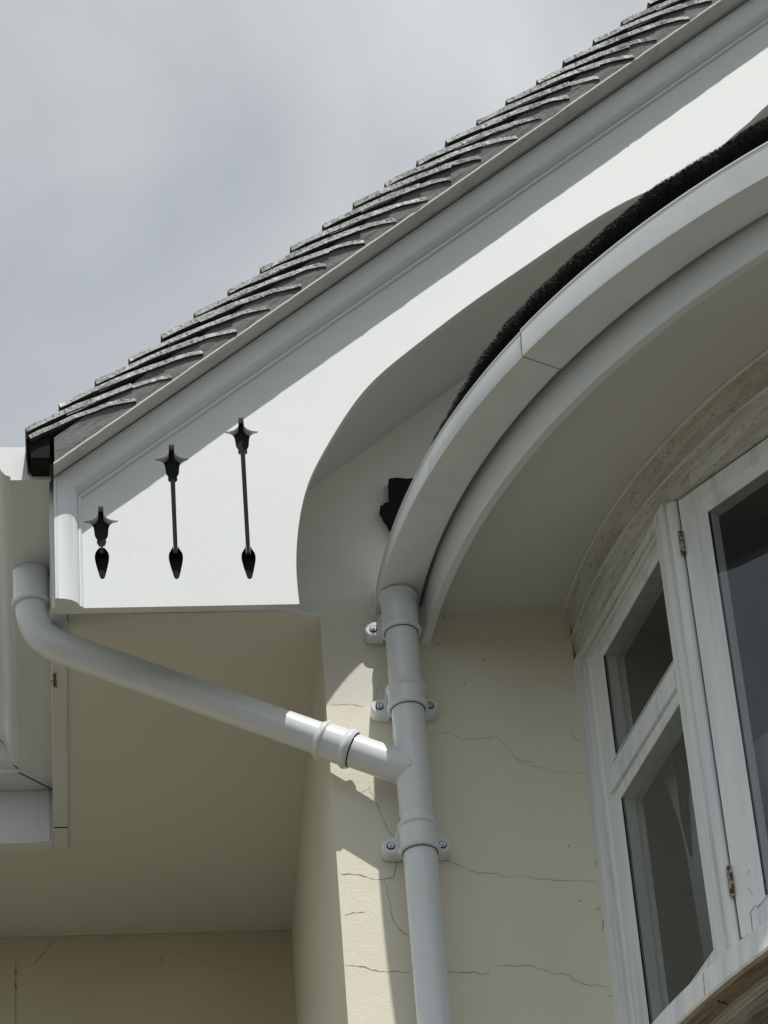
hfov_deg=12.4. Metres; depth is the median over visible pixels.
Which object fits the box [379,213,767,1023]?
bay window
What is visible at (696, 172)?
gutter brush
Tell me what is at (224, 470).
house
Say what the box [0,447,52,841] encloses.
eaves gutter
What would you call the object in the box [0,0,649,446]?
sky
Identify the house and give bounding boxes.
[0,0,767,1023]
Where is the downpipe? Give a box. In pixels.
[11,562,451,1023]
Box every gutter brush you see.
[425,177,675,454]
[665,117,767,201]
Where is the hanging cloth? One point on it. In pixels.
(760, 744)
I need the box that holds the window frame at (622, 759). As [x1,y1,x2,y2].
[573,437,767,1023]
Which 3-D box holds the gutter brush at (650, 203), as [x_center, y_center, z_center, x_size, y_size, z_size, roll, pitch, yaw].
[0.321,-0.350,6.980,0.152,0.125,0.979,15,-40,-25]
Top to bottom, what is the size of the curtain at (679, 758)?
0.362 m
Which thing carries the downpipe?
attached to the house
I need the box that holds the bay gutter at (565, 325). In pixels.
[375,141,767,613]
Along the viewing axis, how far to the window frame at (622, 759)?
7.00 m
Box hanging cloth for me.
[753,731,767,820]
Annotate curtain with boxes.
[660,752,713,960]
[672,733,691,856]
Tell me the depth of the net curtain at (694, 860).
6.86 m
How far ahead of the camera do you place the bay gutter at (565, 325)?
6.77 m

